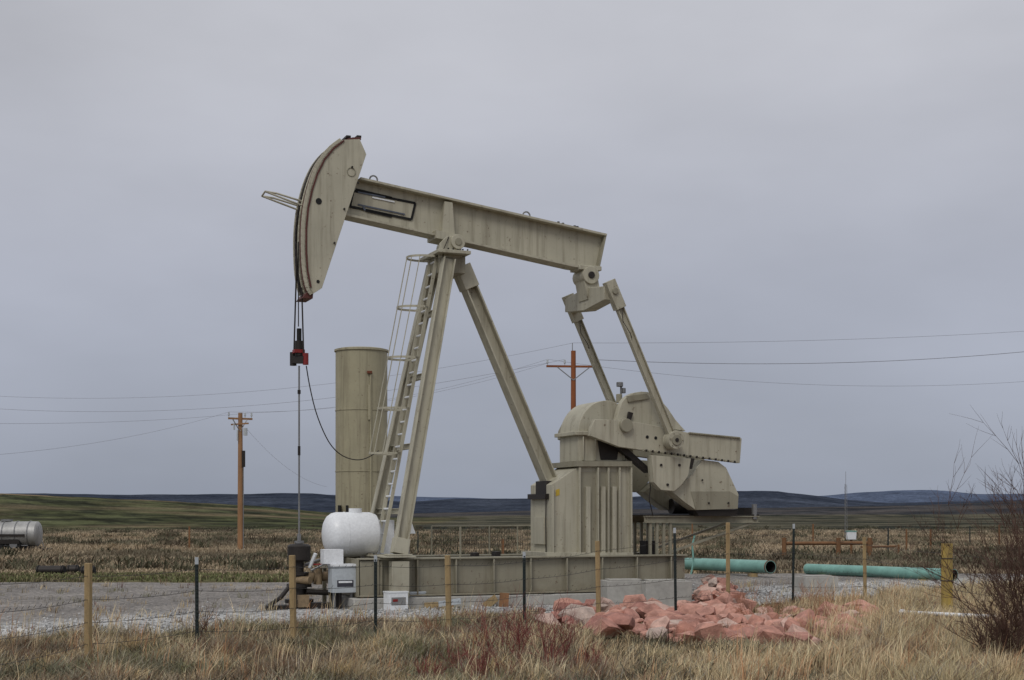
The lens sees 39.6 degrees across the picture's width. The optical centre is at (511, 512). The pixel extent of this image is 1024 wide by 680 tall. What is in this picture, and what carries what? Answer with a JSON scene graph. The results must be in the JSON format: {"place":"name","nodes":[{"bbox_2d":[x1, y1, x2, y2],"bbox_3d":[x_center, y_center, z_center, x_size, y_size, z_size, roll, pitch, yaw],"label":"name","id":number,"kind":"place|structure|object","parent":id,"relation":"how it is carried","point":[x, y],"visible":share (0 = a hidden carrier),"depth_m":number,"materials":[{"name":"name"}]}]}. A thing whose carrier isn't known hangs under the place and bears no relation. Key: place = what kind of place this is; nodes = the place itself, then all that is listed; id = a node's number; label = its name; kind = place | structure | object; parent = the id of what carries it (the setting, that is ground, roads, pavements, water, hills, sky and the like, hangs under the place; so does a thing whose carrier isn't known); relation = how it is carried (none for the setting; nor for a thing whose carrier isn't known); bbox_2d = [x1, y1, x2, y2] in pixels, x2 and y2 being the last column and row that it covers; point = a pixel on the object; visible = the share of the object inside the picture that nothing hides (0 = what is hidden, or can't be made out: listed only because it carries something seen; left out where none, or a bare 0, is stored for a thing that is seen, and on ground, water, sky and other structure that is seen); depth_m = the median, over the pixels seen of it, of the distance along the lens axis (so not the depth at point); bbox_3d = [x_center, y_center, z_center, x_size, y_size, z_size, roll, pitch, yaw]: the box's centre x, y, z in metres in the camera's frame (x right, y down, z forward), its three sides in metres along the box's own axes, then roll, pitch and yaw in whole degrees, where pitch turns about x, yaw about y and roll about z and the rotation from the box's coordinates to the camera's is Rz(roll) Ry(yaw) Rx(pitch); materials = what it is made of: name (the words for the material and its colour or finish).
{"place":"outdoors","nodes":[
{"label":"outdoors","id":0,"kind":"place"},
{"bbox_2d":[474,613,500,625],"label":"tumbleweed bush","id":1,"kind":"object","parent":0,"point":[495,618],"visible":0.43,"depth_m":22.94,"materials":[{"name":"brown plant"}]},
{"bbox_2d":[0,490,1023,646],"bbox_3d":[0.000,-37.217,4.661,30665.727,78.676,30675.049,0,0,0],"label":"ground","id":2,"kind":"structure","parent":0,"point":[783,510],"depth_m":417.70,"materials":[{"name":"plant"}]},
{"bbox_2d":[0,519,50,550],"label":"tanker trailer","id":3,"kind":"object","parent":2,"relation":"on","point":[25,535],"visible":0.98,"depth_m":73.43,"materials":[{"name":"metal"}]},
{"bbox_2d":[36,565,65,574],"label":"black pipe section","id":4,"kind":"object","parent":2,"relation":"on","point":[53,569],"visible":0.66,"depth_m":45.73,"materials":[{"name":"metal"}]},
{"bbox_2d":[66,564,79,573],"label":"black pipe section","id":5,"kind":"object","parent":2,"relation":"on","point":[74,568],"visible":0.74,"depth_m":46.21,"materials":[{"name":"metal"}]},
{"bbox_2d":[52,624,99,641],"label":"tumbleweed bush","id":6,"kind":"object","parent":2,"relation":"on","point":[75,634],"visible":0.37,"depth_m":20.23,"materials":[{"name":"brown plant"}]},
{"bbox_2d":[80,566,95,573],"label":"black pipe section","id":7,"kind":"object","parent":2,"relation":"on","point":[93,569],"visible":0.52,"depth_m":45.26,"materials":[{"name":"metal"}]},
{"bbox_2d":[76,610,110,631],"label":"tumbleweed bush","id":8,"kind":"object","parent":2,"relation":"on","point":[95,620],"visible":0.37,"depth_m":21.13,"materials":[{"name":"plant"}]},
{"bbox_2d":[172,598,220,638],"bbox_3d":[-4.766,1.620,21.526,0.552,0.807,1.099,0,0,-43],"label":"tumbleweed bush","id":9,"kind":"object","parent":2,"relation":"on","point":[205,622],"visible":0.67,"depth_m":21.39,"materials":[{"name":"beige plant"}]},
{"bbox_2d":[228,412,252,548],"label":"utility pole","id":10,"kind":"object","parent":2,"relation":"on","point":[241,431],"visible":0.98,"depth_m":77.88,"materials":[{"name":"brown wood"}]},
{"bbox_2d":[0,331,1023,485],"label":"power lines","id":11,"kind":"object","parent":10,"relation":"attached to","point":[494,378],"visible":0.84,"depth_m":75.47,"materials":[{"name":"black metal"}]},
{"bbox_2d":[334,624,368,641],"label":"tumbleweed bush","id":12,"kind":"object","parent":2,"relation":"on","point":[352,634],"visible":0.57,"depth_m":20.20,"materials":[{"name":"beige plant"}]},
{"bbox_2d":[334,346,388,519],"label":"storage tank","id":13,"kind":"object","parent":2,"relation":"on","point":[360,370],"visible":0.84,"depth_m":57.04,"materials":[{"name":"beige metal"}]},
{"bbox_2d":[412,613,441,634],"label":"tumbleweed bush","id":14,"kind":"object","parent":2,"relation":"on","point":[427,620],"visible":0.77,"depth_m":21.74,"materials":[{"name":"beige plant"}]},
{"bbox_2d":[403,655,454,679],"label":"red willow shrub","id":15,"kind":"object","parent":2,"relation":"on","point":[434,670],"visible":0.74,"depth_m":15.74,"materials":[{"name":"brown plant"}]},
{"bbox_2d":[441,636,478,669],"bbox_3d":[-0.622,1.742,17.041,0.542,0.562,0.767,0,0,0],"label":"red willow shrub","id":16,"kind":"object","parent":2,"relation":"on","point":[453,652],"visible":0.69,"depth_m":17.01,"materials":[{"name":"brown plant"}]},
{"bbox_2d":[449,640,517,678],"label":"red willow shrub","id":17,"kind":"object","parent":2,"relation":"on","point":[484,660],"visible":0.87,"depth_m":15.82,"materials":[{"name":"brown plant"}]},
{"bbox_2d":[483,593,508,606],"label":"leaning boards","id":18,"kind":"object","parent":2,"relation":"on","point":[502,596],"visible":0.68,"depth_m":30.09,"materials":[{"name":"brown wood"}]},
{"bbox_2d":[457,587,546,661],"bbox_3d":[-0.137,1.433,17.450,0.921,1.178,1.122,0,0,32],"label":"red willow shrub","id":19,"kind":"object","parent":2,"relation":"on","point":[502,636],"visible":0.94,"depth_m":17.42,"materials":[{"name":"red plant"}]},
{"bbox_2d":[0,573,1022,640],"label":"gravel pad","id":20,"kind":"object","parent":2,"relation":"on","point":[72,609],"visible":0.27,"depth_m":32.97,"materials":[{"name":"grey gravel"}]},
{"bbox_2d":[264,534,336,609],"bbox_3d":[-4.385,1.220,29.647,1.570,1.560,0.750,0,0,-22],"label":"wellhead","id":21,"kind":"object","parent":20,"relation":"on","point":[300,550],"visible":0.72,"depth_m":29.53,"materials":[{"name":"metal"}]},
{"bbox_2d":[320,549,355,608],"bbox_3d":[-3.573,1.378,29.447,0.696,1.244,0.430,0,0,-22],"label":"electrical cabinet","id":22,"kind":"object","parent":20,"relation":"on","point":[342,575],"visible":0.84,"depth_m":29.32,"materials":[{"name":"grey metal"}]},
{"bbox_2d":[321,508,415,606],"bbox_3d":[-2.998,0.953,30.505,2.150,2.094,0.959,0,0,-22],"label":"white chemical tank","id":23,"kind":"object","parent":20,"relation":"on","point":[355,532],"visible":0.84,"depth_m":30.02,"materials":[{"name":"plastic"}]},
{"bbox_2d":[383,591,408,609],"bbox_3d":[-2.389,1.805,29.234,0.440,0.390,0.322,0,0,-28],"label":"white battery crate","id":24,"kind":"object","parent":20,"relation":"on","point":[395,598],"visible":0.89,"depth_m":29.10,"materials":[{"name":"plastic"}]},
{"bbox_2d":[409,591,425,596],"bbox_3d":[-2.027,1.825,29.835,0.380,0.350,0.272,0,0,-28],"label":"grey supply crate","id":25,"kind":"object","parent":20,"relation":"on","point":[420,592],"visible":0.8,"depth_m":29.73,"materials":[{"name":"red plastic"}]},
{"bbox_2d":[424,598,460,607],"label":"timber offcuts","id":26,"kind":"object","parent":20,"relation":"on","point":[441,603],"visible":0.62,"depth_m":29.62,"materials":[{"name":"brown wood"}]},
{"bbox_2d":[0,579,977,638],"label":"gravel stones","id":27,"kind":"object","parent":20,"relation":"on","point":[346,614],"visible":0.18,"depth_m":28.03,"materials":[{"name":"grey gravel"}]},
{"bbox_2d":[261,135,758,609],"bbox_3d":[0.206,-2.978,31.572,11.578,9.957,2.560,0,0,-22],"label":"pumpjack","id":28,"kind":"object","parent":20,"relation":"on","point":[580,497],"visible":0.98,"depth_m":31.31,"materials":[{"name":"metal"}]},
{"bbox_2d":[600,578,643,604],"bbox_3d":[2.375,1.705,30.350,0.900,0.590,0.700,0,0,-12],"label":"concrete block","id":29,"kind":"object","parent":20,"relation":"on","point":[613,592],"depth_m":30.00,"materials":[{"name":"concrete"}]},
{"bbox_2d":[641,579,691,605],"bbox_3d":[3.228,1.705,30.141,1.000,0.590,0.700,0,0,-10],"label":"concrete block","id":30,"kind":"object","parent":20,"relation":"on","point":[663,589],"depth_m":29.80,"materials":[{"name":"concrete"}]},
{"bbox_2d":[685,558,775,576],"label":"teal pipe","id":31,"kind":"object","parent":20,"relation":"on","point":[749,567],"visible":0.9,"depth_m":45.01,"materials":[{"name":"metal"}]},
{"bbox_2d":[794,575,837,592],"bbox_3d":[7.639,1.785,35.805,0.900,0.430,0.700,0,0,-16],"label":"concrete block","id":32,"kind":"object","parent":20,"relation":"on","point":[808,579],"depth_m":35.52,"materials":[{"name":"concrete"}]},
{"bbox_2d":[803,564,957,580],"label":"teal pipe","id":33,"kind":"object","parent":20,"relation":"on","point":[877,571],"visible":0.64,"depth_m":43.38,"materials":[{"name":"metal"}]},
{"bbox_2d":[0,574,1023,679],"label":"foreground grass","id":34,"kind":"structure","parent":2,"relation":"on","point":[947,673],"depth_m":18.18,"materials":[{"name":"beige plant"}]},
{"bbox_2d":[0,524,1023,571],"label":"field sagebrush","id":35,"kind":"object","parent":2,"relation":"on","point":[247,565],"visible":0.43,"depth_m":69.68,"materials":[{"name":"brown plant"}]},
{"bbox_2d":[0,598,1023,679],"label":"sagebrush","id":36,"kind":"object","parent":2,"relation":"on","point":[27,669],"visible":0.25,"depth_m":17.97,"materials":[{"name":"brown plant"}]},
{"bbox_2d":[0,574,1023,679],"bbox_3d":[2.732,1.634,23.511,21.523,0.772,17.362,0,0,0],"label":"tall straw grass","id":37,"kind":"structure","parent":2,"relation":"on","point":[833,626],"depth_m":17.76,"materials":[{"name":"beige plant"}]},
{"bbox_2d":[0,523,1023,664],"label":"wire fence","id":38,"kind":"object","parent":2,"relation":"on","point":[87,600],"visible":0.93,"depth_m":22.31,"materials":[{"name":"brown wood"}]},
{"bbox_2d":[488,607,546,651],"bbox_3d":[0.113,1.617,19.331,0.710,0.810,0.630,0,0,-37],"label":"red willow shrub","id":39,"kind":"object","parent":2,"relation":"on","point":[518,629],"visible":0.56,"depth_m":19.30,"materials":[{"name":"red plant"}]},
{"bbox_2d":[519,590,587,666],"bbox_3d":[0.439,1.435,16.767,0.674,1.176,1.071,0,0,40],"label":"red willow shrub","id":40,"kind":"object","parent":2,"relation":"on","point":[560,637],"visible":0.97,"depth_m":16.80,"materials":[{"name":"red plant"}]},
{"bbox_2d":[546,343,599,409],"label":"utility pole","id":41,"kind":"object","parent":2,"relation":"on","point":[573,366],"visible":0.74,"depth_m":71.89,"materials":[{"name":"orange wood"}]},
{"bbox_2d":[573,640,606,668],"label":"red willow shrub","id":42,"kind":"object","parent":2,"relation":"on","point":[586,654],"visible":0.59,"depth_m":16.76,"materials":[{"name":"brown plant"}]},
{"bbox_2d":[188,524,999,553],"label":"pasture fence posts","id":43,"kind":"object","parent":2,"relation":"on","point":[692,537],"visible":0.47,"depth_m":74.36,"materials":[{"name":"brown wood"}]},
{"bbox_2d":[690,535,695,573],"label":"flowline riser","id":44,"kind":"object","parent":2,"relation":"on","point":[692,556],"visible":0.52,"depth_m":45.98,"materials":[{"name":"metal"}]},
{"bbox_2d":[532,574,879,646],"bbox_3d":[3.780,1.746,27.251,6.953,0.815,13.000,0,0,0],"label":"rock pile","id":45,"kind":"object","parent":2,"relation":"on","point":[700,615],"visible":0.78,"depth_m":24.25,"materials":[{"name":"pink stone"}]},
{"bbox_2d":[730,577,760,600],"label":"tumbleweed bush","id":46,"kind":"object","parent":2,"relation":"on","point":[749,590],"visible":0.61,"depth_m":29.15,"materials":[{"name":"plant"}]},
{"bbox_2d":[730,588,786,618],"bbox_3d":[4.243,1.643,24.561,1.040,0.762,0.697,0,0,0],"label":"tumbleweed bush","id":47,"kind":"object","parent":2,"relation":"on","point":[742,610],"visible":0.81,"depth_m":24.51,"materials":[{"name":"plant"}]},
{"bbox_2d":[754,590,793,616],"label":"tumbleweed bush","id":48,"kind":"object","parent":2,"relation":"on","point":[773,598],"visible":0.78,"depth_m":25.65,"materials":[{"name":"plant"}]},
{"bbox_2d":[791,576,823,604],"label":"tumbleweed bush","id":49,"kind":"object","parent":2,"relation":"on","point":[802,589],"visible":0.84,"depth_m":29.03,"materials":[{"name":"plant"}]},
{"bbox_2d":[808,587,846,617],"bbox_3d":[5.525,1.614,24.954,0.645,0.819,1.217,0,0,40],"label":"tumbleweed bush","id":50,"kind":"object","parent":2,"relation":"on","point":[825,611],"visible":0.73,"depth_m":24.93,"materials":[{"name":"brown plant"}]},
{"bbox_2d":[813,577,855,606],"bbox_3d":[6.388,1.606,28.162,1.066,0.835,0.844,0,0,0],"label":"tumbleweed bush","id":51,"kind":"object","parent":2,"relation":"on","point":[821,598],"visible":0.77,"depth_m":28.13,"materials":[{"name":"plant"}]},
{"bbox_2d":[816,623,854,644],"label":"tumbleweed bush","id":52,"kind":"object","parent":2,"relation":"on","point":[835,636],"visible":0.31,"depth_m":20.30,"materials":[{"name":"beige plant"}]},
{"bbox_2d":[782,538,899,556],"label":"timber rail barrier","id":53,"kind":"object","parent":2,"relation":"on","point":[869,541],"visible":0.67,"depth_m":61.92,"materials":[{"name":"brown wood"}]},
{"bbox_2d":[844,485,846,536],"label":"radio mast","id":54,"kind":"object","parent":2,"relation":"on","point":[845,509],"visible":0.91,"depth_m":109.91,"materials":[{"name":"metal"}]},
{"bbox_2d":[845,531,856,553],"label":"white marker box","id":55,"kind":"object","parent":2,"relation":"on","point":[850,535],"visible":0.85,"depth_m":63.00,"materials":[{"name":"plastic"}]},
{"bbox_2d":[876,466,1023,626],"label":"bare brush shrub","id":56,"kind":"object","parent":2,"relation":"on","point":[1000,580],"visible":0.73,"depth_m":19.18,"materials":[{"name":"brown plant"}]},
{"bbox_2d":[899,609,1006,619],"bbox_3d":[7.533,1.833,23.614,0.456,0.335,2.657,0,0,-38],"label":"white plastic pipe","id":57,"kind":"object","parent":2,"relation":"on","point":[940,614],"visible":0.15,"depth_m":23.98,"materials":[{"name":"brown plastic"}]},
{"bbox_2d":[919,405,1023,624],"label":"bare brush shrub","id":58,"kind":"object","parent":2,"relation":"on","point":[1020,555],"visible":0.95,"depth_m":18.12,"materials":[{"name":"brown plant"}]},
{"bbox_2d":[934,577,1023,658],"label":"bare brush shrub","id":59,"kind":"object","parent":2,"relation":"on","point":[1001,626],"visible":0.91,"depth_m":17.02,"materials":[{"name":"brown plant"}]},
{"bbox_2d":[0,527,1023,582],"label":"field grass","id":60,"kind":"structure","parent":0,"point":[21,574],"depth_m":70.81,"materials":[{"name":"beige plant"}]},
{"bbox_2d":[0,0,1023,498],"label":"sky","id":61,"kind":"structure","parent":0,"point":[784,173],"materials":[{"name":"grey"}]}
]}

